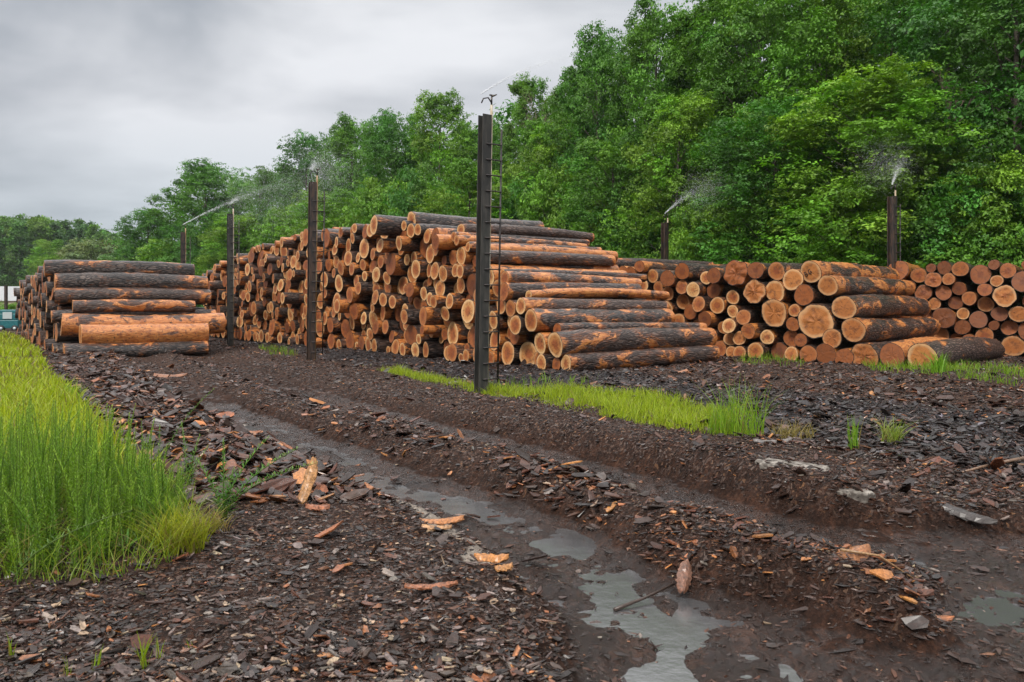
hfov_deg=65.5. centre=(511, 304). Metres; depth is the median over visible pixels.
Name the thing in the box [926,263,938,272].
log
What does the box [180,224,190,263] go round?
sprinkler post
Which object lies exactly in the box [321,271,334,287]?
log
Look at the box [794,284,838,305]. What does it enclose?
log
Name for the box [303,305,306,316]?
log
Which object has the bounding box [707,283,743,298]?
log
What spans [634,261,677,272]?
log
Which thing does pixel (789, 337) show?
log
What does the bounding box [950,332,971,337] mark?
log
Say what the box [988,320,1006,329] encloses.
log
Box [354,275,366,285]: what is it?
log
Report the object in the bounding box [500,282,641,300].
log
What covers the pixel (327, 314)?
log
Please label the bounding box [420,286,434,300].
log
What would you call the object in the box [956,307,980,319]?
log
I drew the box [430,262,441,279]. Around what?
log
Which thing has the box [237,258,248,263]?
log
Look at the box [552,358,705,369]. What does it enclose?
log
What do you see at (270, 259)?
log
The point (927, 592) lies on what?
bark slab
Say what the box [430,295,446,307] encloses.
log
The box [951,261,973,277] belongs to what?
log
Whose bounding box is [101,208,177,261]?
tree
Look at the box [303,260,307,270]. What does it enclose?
log
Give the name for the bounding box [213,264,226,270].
log
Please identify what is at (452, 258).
log
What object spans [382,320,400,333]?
log
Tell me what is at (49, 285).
log
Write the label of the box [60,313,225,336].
log
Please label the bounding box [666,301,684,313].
log
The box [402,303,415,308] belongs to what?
log
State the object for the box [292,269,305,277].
log
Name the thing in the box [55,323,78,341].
log
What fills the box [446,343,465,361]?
log
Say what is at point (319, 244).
log
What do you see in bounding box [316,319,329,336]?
log
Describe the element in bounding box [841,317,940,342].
log
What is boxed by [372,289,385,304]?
log
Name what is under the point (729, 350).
log
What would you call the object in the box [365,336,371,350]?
log
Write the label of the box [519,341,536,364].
log
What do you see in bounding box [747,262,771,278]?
log
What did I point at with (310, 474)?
bark slab
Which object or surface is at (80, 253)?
tree
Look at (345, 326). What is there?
log
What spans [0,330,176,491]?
meadow grass
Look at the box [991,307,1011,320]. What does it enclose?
log
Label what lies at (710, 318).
log
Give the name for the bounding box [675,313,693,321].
log
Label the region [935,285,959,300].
log
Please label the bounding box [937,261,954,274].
log
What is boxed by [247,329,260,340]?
log
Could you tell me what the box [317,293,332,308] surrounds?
log
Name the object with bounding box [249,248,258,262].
log
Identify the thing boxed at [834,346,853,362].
log
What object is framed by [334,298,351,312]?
log
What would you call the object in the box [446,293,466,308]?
log
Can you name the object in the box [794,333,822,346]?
log
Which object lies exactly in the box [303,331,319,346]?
log
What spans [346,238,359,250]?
log
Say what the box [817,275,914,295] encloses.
log
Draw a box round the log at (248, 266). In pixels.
[245,263,257,275]
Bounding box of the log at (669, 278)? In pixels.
[660,270,700,286]
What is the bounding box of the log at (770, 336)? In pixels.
[760,329,788,343]
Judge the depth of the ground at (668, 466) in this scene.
6.21 m
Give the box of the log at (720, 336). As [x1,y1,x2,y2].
[709,327,724,340]
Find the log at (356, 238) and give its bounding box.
[350,233,362,243]
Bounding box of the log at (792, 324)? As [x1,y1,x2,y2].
[786,317,799,330]
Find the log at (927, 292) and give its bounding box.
[914,285,936,300]
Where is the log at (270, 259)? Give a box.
[264,256,280,262]
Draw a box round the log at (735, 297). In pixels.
[726,290,750,303]
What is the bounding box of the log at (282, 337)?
[277,332,290,343]
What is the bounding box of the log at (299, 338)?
[296,333,304,344]
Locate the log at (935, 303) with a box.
[929,298,949,309]
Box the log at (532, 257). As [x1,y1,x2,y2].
[490,250,615,265]
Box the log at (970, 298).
[961,291,985,305]
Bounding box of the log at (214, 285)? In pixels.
[208,281,225,289]
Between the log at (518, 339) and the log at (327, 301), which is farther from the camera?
the log at (327, 301)
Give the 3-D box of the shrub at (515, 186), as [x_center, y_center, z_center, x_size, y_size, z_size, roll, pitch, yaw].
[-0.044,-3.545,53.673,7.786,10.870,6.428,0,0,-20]
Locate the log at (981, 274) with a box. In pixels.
[970,264,998,284]
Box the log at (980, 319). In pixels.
[969,311,994,327]
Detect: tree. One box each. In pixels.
[23,239,65,274]
[54,238,121,259]
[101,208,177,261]
[140,157,266,271]
[191,212,270,306]
[218,165,295,255]
[257,129,346,242]
[272,187,363,240]
[304,111,394,228]
[349,107,436,223]
[400,88,477,210]
[407,156,512,218]
[441,119,513,212]
[492,71,550,201]
[501,117,593,223]
[521,92,553,219]
[529,66,607,217]
[540,20,662,240]
[550,127,671,256]
[593,0,718,235]
[600,89,731,259]
[635,0,785,249]
[655,91,869,263]
[663,0,850,258]
[719,0,890,246]
[747,52,1004,284]
[789,0,975,244]
[842,0,1023,259]
[860,0,1023,335]
[928,68,991,259]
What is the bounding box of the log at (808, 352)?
[799,343,821,361]
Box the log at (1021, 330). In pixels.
[1018,322,1023,339]
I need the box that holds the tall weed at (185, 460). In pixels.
[181,421,207,484]
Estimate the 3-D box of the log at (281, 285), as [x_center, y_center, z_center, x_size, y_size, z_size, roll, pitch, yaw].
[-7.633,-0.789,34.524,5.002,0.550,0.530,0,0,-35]
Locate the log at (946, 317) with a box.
[932,308,968,327]
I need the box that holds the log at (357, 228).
[352,223,364,232]
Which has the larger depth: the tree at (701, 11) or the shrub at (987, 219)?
the tree at (701, 11)
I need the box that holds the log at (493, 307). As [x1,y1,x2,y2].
[490,305,496,311]
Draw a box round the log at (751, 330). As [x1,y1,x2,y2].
[741,323,787,338]
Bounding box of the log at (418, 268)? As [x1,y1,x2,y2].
[411,259,427,278]
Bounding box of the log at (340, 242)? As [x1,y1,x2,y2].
[335,237,349,248]
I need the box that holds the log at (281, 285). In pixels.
[277,279,285,291]
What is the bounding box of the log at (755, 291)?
[743,279,776,303]
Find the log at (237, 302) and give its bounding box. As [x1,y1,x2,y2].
[234,297,241,307]
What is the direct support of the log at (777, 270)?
on the log at (777, 290)
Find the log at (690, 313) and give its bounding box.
[684,304,699,319]
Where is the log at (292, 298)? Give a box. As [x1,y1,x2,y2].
[281,292,304,303]
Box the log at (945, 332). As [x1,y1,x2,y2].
[934,328,955,338]
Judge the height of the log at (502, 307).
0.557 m
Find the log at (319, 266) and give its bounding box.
[317,258,326,273]
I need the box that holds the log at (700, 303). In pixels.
[692,296,711,311]
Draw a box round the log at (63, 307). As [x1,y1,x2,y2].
[57,306,204,322]
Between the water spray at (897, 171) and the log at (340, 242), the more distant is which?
the log at (340, 242)
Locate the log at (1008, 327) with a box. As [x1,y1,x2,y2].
[1000,320,1021,334]
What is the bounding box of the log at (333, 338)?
[327,333,345,348]
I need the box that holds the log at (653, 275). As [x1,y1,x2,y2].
[647,269,674,282]
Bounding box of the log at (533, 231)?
[457,224,593,241]
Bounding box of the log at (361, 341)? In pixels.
[358,335,366,349]
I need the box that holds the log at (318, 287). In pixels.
[317,284,320,296]
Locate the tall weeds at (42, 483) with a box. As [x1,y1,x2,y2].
[0,390,189,576]
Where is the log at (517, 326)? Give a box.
[509,315,534,334]
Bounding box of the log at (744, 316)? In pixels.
[736,309,764,324]
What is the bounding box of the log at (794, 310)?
[788,304,805,316]
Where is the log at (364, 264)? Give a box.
[360,259,370,270]
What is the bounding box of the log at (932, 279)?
[924,272,952,287]
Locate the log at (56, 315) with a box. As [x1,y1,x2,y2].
[51,309,215,322]
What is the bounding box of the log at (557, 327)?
[553,322,706,331]
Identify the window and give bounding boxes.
[3,312,11,318]
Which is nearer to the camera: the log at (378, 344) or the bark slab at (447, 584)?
the bark slab at (447, 584)
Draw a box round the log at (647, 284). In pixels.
[642,279,653,289]
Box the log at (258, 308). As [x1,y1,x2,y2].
[251,301,266,314]
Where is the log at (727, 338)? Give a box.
[723,332,749,345]
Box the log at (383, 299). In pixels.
[379,292,401,306]
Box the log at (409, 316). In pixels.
[400,309,419,323]
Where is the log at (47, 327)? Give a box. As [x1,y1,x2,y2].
[43,319,53,330]
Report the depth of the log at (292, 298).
31.30 m
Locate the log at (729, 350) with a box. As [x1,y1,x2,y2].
[726,345,748,355]
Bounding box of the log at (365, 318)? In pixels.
[361,311,369,324]
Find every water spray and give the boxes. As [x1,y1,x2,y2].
[183,176,294,224]
[188,153,345,236]
[272,138,372,212]
[310,150,349,169]
[310,164,358,192]
[481,53,571,93]
[664,162,743,216]
[664,179,716,213]
[849,125,932,195]
[892,158,905,184]
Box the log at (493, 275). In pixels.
[490,264,626,286]
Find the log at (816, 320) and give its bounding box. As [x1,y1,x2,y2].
[797,303,894,338]
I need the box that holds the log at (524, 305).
[516,297,668,314]
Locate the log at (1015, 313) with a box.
[1008,306,1023,321]
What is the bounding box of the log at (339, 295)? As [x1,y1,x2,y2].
[333,292,346,306]
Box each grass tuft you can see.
[6,633,16,655]
[61,382,86,397]
[62,655,71,676]
[91,643,103,669]
[112,494,237,556]
[128,629,155,668]
[155,634,164,658]
[189,506,239,534]
[697,373,786,436]
[703,402,734,434]
[768,418,819,438]
[846,415,863,448]
[871,417,922,444]
[921,350,951,372]
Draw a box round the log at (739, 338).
[733,331,761,344]
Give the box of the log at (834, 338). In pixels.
[822,329,888,347]
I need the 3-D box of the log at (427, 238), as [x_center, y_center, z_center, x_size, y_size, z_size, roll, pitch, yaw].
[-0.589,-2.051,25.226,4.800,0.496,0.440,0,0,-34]
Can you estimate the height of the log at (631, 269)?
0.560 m
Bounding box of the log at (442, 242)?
[432,234,459,249]
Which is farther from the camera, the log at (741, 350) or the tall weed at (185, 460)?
the log at (741, 350)
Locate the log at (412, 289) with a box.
[405,282,422,297]
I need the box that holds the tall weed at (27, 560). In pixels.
[9,508,131,581]
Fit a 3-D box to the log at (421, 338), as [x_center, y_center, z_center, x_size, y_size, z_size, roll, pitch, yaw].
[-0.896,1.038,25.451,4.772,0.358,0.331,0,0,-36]
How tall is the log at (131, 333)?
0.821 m
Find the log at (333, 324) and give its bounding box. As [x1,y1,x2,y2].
[327,317,341,332]
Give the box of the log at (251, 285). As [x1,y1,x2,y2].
[247,280,256,292]
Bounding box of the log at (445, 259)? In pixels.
[442,255,450,264]
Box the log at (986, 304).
[977,296,998,311]
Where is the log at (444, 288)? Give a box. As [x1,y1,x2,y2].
[435,280,455,294]
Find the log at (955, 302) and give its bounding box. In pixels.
[948,296,972,308]
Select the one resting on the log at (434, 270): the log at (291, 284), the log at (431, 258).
the log at (431, 258)
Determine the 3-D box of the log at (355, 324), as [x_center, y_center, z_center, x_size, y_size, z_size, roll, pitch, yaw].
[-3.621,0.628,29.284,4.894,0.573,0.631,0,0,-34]
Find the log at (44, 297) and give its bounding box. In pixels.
[41,293,48,306]
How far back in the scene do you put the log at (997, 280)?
24.98 m
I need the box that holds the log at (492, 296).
[473,287,495,304]
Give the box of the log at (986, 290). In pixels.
[977,283,996,296]
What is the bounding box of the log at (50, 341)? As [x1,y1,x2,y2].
[48,339,58,350]
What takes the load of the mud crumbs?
on the ground at (668, 466)
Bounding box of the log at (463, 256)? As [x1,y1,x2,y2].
[456,246,475,264]
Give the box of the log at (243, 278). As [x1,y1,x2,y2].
[236,271,249,284]
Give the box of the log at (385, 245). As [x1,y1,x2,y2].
[376,238,397,252]
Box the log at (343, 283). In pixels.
[335,274,353,291]
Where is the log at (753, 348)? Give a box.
[747,342,773,356]
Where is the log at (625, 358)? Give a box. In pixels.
[561,345,719,370]
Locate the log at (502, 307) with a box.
[497,298,645,313]
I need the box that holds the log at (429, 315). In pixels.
[419,306,443,324]
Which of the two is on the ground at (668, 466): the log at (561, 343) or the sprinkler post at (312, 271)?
the sprinkler post at (312, 271)
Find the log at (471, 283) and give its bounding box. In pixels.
[466,273,475,297]
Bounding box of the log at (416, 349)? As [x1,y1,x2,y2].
[411,342,423,356]
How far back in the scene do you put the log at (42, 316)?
29.00 m
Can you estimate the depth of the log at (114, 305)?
27.68 m
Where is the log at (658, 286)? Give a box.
[653,281,665,290]
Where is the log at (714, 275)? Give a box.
[707,267,727,283]
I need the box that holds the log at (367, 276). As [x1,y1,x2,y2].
[362,271,372,281]
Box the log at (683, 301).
[676,294,694,308]
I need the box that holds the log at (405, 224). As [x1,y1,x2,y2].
[401,220,413,230]
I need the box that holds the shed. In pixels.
[0,286,19,309]
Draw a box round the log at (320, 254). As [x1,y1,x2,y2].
[317,247,328,258]
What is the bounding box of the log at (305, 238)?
[302,228,321,246]
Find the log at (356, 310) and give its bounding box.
[349,303,370,319]
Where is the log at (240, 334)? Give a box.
[237,327,244,339]
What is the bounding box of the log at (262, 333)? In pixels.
[259,329,268,341]
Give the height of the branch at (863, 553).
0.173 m
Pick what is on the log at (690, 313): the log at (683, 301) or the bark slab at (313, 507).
the log at (683, 301)
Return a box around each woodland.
[0,213,139,285]
[95,0,1023,306]
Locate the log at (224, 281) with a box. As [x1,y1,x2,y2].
[222,275,226,286]
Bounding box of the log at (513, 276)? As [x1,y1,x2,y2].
[500,271,641,286]
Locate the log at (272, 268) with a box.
[267,263,281,274]
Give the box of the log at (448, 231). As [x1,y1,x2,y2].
[431,228,456,237]
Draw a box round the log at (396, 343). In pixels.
[392,339,405,353]
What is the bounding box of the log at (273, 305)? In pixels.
[269,301,280,311]
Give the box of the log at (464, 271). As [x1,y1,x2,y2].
[456,264,475,278]
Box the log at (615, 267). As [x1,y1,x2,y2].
[497,264,619,269]
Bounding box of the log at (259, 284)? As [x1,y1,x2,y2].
[256,279,263,292]
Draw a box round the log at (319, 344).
[316,337,327,347]
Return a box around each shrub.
[0,303,17,309]
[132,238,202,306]
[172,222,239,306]
[245,202,307,251]
[335,174,406,226]
[382,161,470,216]
[491,172,546,224]
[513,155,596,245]
[570,186,623,254]
[591,182,679,258]
[646,203,728,262]
[686,165,796,263]
[741,170,847,262]
[795,171,936,266]
[853,161,1023,338]
[922,150,1023,340]
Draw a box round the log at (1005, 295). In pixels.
[992,285,1020,306]
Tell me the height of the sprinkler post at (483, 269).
5.909 m
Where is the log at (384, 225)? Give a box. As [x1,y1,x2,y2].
[370,215,406,235]
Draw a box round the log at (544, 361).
[536,354,554,369]
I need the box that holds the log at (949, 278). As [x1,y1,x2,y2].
[942,273,971,284]
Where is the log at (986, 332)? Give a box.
[975,326,1006,338]
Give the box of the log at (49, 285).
[45,281,53,295]
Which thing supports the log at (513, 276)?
on the log at (512, 291)
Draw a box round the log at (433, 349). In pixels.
[423,341,443,357]
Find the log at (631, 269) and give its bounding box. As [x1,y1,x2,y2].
[625,266,647,278]
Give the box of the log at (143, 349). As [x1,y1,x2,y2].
[63,341,208,356]
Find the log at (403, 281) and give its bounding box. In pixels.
[398,276,408,294]
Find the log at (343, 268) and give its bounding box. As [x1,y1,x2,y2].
[337,260,350,275]
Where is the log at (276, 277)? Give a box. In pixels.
[272,273,284,283]
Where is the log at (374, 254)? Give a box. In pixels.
[370,248,384,260]
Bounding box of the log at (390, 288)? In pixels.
[384,284,396,292]
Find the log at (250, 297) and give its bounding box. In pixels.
[245,292,256,301]
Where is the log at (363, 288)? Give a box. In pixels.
[355,282,372,294]
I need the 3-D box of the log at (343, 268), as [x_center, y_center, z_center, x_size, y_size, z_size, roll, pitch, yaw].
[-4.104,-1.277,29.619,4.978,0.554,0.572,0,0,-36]
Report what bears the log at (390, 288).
on the log at (383, 299)
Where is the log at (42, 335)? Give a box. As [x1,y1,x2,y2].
[38,331,45,344]
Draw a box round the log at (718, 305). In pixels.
[709,297,762,313]
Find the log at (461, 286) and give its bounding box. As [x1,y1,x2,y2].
[457,278,467,293]
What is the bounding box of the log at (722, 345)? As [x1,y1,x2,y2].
[715,340,740,355]
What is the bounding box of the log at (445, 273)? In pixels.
[439,265,457,281]
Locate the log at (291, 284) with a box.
[287,279,299,288]
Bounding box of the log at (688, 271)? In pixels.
[675,263,724,279]
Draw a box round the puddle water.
[257,423,1023,681]
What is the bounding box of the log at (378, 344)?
[371,338,391,351]
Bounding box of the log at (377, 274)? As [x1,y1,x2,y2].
[372,267,385,282]
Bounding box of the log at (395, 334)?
[389,330,403,342]
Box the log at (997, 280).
[990,275,1012,286]
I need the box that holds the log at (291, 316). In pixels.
[288,308,297,321]
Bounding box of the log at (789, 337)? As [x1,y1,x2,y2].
[783,330,801,345]
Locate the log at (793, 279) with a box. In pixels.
[782,268,817,290]
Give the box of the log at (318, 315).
[316,309,324,319]
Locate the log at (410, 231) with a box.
[407,223,423,237]
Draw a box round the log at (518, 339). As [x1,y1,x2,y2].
[510,331,534,344]
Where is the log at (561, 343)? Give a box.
[548,327,716,357]
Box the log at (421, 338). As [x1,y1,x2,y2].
[416,334,438,344]
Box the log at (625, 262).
[615,258,714,266]
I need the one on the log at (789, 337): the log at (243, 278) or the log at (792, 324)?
the log at (792, 324)
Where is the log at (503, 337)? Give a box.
[490,329,509,350]
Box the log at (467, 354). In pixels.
[463,348,473,362]
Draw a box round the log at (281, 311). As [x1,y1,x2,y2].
[275,307,287,316]
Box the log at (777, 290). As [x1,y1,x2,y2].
[766,280,795,301]
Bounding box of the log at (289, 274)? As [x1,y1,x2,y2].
[287,268,303,280]
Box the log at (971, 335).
[963,332,975,336]
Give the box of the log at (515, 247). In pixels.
[491,244,617,260]
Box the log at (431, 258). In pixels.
[426,244,442,263]
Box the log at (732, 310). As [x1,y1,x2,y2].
[727,305,761,317]
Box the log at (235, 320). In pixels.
[225,316,237,326]
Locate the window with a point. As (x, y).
(6, 315)
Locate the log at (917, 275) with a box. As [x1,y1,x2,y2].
[910,268,928,283]
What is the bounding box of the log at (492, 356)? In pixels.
[489,351,503,363]
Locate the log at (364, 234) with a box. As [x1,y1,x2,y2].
[362,225,376,238]
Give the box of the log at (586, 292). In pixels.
[525,287,669,299]
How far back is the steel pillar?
61.92 m
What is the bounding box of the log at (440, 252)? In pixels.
[433,249,456,255]
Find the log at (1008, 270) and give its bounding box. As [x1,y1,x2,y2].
[999,263,1023,278]
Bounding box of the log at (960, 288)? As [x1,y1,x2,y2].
[952,282,978,295]
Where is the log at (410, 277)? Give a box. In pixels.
[407,265,424,282]
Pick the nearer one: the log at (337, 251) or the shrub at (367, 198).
the log at (337, 251)
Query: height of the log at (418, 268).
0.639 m
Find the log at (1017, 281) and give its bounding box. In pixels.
[1011,271,1023,291]
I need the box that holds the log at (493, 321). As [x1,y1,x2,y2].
[489,310,507,328]
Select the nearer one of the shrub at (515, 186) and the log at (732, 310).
the log at (732, 310)
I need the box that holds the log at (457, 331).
[447,321,468,343]
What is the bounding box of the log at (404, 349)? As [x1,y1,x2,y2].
[399,343,411,355]
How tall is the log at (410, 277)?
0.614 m
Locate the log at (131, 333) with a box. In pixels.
[79,323,208,343]
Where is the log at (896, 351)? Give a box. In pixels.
[879,336,947,366]
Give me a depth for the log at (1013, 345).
24.77 m
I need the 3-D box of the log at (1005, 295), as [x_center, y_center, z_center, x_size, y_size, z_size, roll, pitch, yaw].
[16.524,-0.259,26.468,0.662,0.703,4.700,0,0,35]
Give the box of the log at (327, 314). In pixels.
[323,311,331,324]
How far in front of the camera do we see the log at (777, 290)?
22.94 m
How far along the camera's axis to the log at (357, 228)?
27.71 m
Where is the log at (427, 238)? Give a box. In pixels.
[423,228,432,243]
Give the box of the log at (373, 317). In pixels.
[369,311,380,326]
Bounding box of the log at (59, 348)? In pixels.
[57,346,62,352]
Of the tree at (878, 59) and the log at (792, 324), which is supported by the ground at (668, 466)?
the tree at (878, 59)
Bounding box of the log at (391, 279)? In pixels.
[383,271,401,284]
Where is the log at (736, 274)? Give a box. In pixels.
[723,260,752,288]
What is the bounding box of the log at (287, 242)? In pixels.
[280,237,300,247]
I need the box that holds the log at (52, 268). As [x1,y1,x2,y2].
[44,259,194,276]
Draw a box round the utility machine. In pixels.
[0,310,21,329]
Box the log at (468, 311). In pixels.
[461,299,474,323]
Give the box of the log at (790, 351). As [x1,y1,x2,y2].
[784,346,801,359]
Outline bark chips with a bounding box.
[0,337,1023,681]
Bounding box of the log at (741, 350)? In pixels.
[733,346,747,355]
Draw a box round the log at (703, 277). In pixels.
[700,271,710,284]
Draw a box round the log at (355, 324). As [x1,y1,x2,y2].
[350,316,361,329]
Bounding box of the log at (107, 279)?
[54,272,207,291]
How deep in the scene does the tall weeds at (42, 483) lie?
5.66 m
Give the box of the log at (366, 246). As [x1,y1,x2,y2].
[359,238,376,258]
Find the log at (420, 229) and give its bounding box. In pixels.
[414,223,457,235]
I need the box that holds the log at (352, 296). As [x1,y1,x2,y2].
[346,287,371,303]
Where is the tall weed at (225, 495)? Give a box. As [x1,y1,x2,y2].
[196,437,315,516]
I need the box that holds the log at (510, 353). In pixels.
[501,341,520,364]
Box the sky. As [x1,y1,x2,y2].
[0,0,994,240]
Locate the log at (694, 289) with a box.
[686,282,707,296]
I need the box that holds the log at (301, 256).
[296,250,307,261]
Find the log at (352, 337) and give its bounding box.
[346,330,361,347]
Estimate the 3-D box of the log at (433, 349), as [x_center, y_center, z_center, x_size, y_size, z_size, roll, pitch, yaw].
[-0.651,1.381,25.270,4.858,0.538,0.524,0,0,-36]
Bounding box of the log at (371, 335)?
[368,330,388,339]
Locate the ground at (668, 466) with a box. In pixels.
[0,328,1023,681]
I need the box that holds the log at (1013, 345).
[1001,334,1023,355]
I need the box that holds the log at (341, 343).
[337,339,346,348]
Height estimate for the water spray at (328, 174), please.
3.261 m
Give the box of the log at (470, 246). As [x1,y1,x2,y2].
[465,241,601,251]
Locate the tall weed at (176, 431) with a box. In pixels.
[155,388,214,465]
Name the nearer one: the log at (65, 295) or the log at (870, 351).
the log at (870, 351)
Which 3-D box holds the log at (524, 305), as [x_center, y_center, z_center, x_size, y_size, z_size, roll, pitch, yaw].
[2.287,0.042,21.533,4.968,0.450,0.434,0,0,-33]
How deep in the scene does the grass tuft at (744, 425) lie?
10.42 m
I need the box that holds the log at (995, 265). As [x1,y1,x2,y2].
[988,260,1002,271]
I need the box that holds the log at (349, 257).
[344,251,358,265]
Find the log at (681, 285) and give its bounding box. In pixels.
[676,280,700,293]
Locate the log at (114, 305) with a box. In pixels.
[72,299,195,312]
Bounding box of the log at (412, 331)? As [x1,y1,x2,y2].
[406,324,421,344]
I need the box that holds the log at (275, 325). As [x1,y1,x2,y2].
[269,319,284,335]
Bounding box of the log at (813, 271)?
[800,260,899,282]
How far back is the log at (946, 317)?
25.59 m
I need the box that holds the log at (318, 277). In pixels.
[317,274,320,283]
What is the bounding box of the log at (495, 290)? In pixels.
[492,279,500,296]
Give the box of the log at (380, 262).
[377,255,385,268]
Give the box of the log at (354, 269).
[349,262,362,275]
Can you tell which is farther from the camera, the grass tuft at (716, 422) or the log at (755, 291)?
the log at (755, 291)
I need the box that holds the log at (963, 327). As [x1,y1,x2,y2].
[954,320,976,333]
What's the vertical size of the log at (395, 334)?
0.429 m
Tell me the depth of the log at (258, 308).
34.44 m
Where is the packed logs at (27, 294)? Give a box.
[13,224,1023,365]
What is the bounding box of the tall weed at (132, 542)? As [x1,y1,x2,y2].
[113,530,149,553]
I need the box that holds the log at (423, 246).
[419,238,428,258]
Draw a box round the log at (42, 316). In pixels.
[39,311,45,327]
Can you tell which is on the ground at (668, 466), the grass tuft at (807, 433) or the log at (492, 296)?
the grass tuft at (807, 433)
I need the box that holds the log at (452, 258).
[449,250,457,265]
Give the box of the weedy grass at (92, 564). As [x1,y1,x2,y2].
[0,427,229,588]
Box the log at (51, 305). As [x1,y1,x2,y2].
[46,300,71,312]
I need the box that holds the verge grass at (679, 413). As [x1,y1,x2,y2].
[370,364,750,433]
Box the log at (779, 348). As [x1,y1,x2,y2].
[771,342,788,357]
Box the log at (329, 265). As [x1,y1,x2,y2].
[325,259,333,271]
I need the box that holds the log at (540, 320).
[525,308,675,331]
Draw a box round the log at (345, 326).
[341,319,351,337]
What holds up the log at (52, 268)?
on the log at (107, 279)
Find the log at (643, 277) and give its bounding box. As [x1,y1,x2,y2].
[500,269,646,281]
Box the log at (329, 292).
[321,288,336,297]
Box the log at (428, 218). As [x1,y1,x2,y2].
[407,211,543,226]
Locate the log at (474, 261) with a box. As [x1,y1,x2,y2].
[472,255,475,266]
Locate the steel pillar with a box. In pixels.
[4,285,7,309]
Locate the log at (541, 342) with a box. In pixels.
[534,332,550,353]
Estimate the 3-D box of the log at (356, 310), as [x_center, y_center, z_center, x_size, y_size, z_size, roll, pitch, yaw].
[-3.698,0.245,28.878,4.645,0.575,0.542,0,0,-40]
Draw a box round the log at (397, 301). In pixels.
[389,295,408,308]
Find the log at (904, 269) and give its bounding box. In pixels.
[889,260,923,281]
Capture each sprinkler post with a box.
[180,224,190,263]
[227,203,239,345]
[306,168,324,360]
[474,94,502,392]
[661,213,669,258]
[887,184,900,317]
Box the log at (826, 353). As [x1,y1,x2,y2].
[815,343,845,362]
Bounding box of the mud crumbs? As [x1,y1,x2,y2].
[0,354,1023,681]
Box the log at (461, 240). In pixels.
[454,235,587,246]
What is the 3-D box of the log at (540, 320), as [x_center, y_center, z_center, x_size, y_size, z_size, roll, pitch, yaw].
[2.460,0.414,21.179,4.804,0.631,0.655,0,0,-33]
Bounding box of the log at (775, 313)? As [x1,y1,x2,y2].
[762,299,797,327]
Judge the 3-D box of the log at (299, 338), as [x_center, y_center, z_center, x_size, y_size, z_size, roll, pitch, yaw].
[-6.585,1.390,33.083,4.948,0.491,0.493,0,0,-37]
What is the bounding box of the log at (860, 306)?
[831,294,930,318]
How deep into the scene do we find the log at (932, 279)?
25.79 m
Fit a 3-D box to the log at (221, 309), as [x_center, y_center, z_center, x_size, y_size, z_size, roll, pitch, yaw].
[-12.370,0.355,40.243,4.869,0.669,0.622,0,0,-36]
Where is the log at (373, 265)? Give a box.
[369,260,377,272]
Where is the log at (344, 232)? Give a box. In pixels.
[339,228,350,236]
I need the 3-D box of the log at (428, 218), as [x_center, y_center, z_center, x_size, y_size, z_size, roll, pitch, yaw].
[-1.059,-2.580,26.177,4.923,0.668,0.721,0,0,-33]
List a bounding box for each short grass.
[258,343,299,355]
[491,371,597,385]
[733,351,805,366]
[861,357,1023,385]
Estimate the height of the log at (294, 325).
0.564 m
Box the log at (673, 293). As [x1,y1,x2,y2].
[662,286,678,299]
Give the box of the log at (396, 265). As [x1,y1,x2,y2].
[386,253,408,275]
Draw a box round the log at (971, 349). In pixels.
[907,336,1004,365]
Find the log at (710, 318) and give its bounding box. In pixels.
[698,311,730,326]
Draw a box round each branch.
[613,583,674,611]
[840,548,912,578]
[962,456,1023,472]
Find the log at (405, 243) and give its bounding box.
[396,236,421,251]
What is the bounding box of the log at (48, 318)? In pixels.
[46,312,56,323]
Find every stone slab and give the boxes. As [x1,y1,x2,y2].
[755,458,829,470]
[837,488,875,502]
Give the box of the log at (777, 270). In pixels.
[768,262,802,280]
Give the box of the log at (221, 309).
[216,305,226,315]
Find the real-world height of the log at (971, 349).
0.791 m
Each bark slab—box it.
[153,373,187,377]
[297,457,317,503]
[305,503,329,510]
[404,580,457,589]
[419,515,464,524]
[421,524,451,530]
[474,553,508,562]
[494,562,512,571]
[675,559,691,593]
[753,437,791,443]
[837,544,870,562]
[919,589,934,596]
[933,498,997,524]
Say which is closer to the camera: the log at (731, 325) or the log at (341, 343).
the log at (731, 325)
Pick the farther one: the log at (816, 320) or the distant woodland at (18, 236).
the distant woodland at (18, 236)
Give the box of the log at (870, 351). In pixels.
[851,340,900,364]
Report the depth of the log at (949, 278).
25.53 m
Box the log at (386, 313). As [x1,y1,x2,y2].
[380,306,395,320]
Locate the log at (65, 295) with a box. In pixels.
[55,287,210,303]
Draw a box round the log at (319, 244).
[317,232,322,246]
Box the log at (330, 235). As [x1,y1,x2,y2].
[324,228,338,247]
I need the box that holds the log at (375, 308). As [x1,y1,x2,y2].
[371,304,380,312]
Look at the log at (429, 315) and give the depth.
23.64 m
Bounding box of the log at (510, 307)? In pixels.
[505,300,519,316]
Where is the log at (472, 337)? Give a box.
[469,325,490,347]
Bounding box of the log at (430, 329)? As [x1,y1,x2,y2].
[420,325,446,333]
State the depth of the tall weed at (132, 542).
5.32 m
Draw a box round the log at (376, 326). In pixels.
[372,320,382,333]
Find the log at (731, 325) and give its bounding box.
[722,318,742,332]
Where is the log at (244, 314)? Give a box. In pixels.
[240,310,253,318]
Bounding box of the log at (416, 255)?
[411,251,425,261]
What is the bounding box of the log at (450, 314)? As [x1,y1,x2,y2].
[440,306,462,320]
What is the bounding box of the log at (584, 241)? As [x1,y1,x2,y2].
[451,232,589,246]
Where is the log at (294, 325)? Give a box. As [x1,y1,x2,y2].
[290,320,299,331]
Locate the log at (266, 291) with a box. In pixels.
[260,287,272,296]
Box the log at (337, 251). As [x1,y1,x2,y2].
[332,244,343,255]

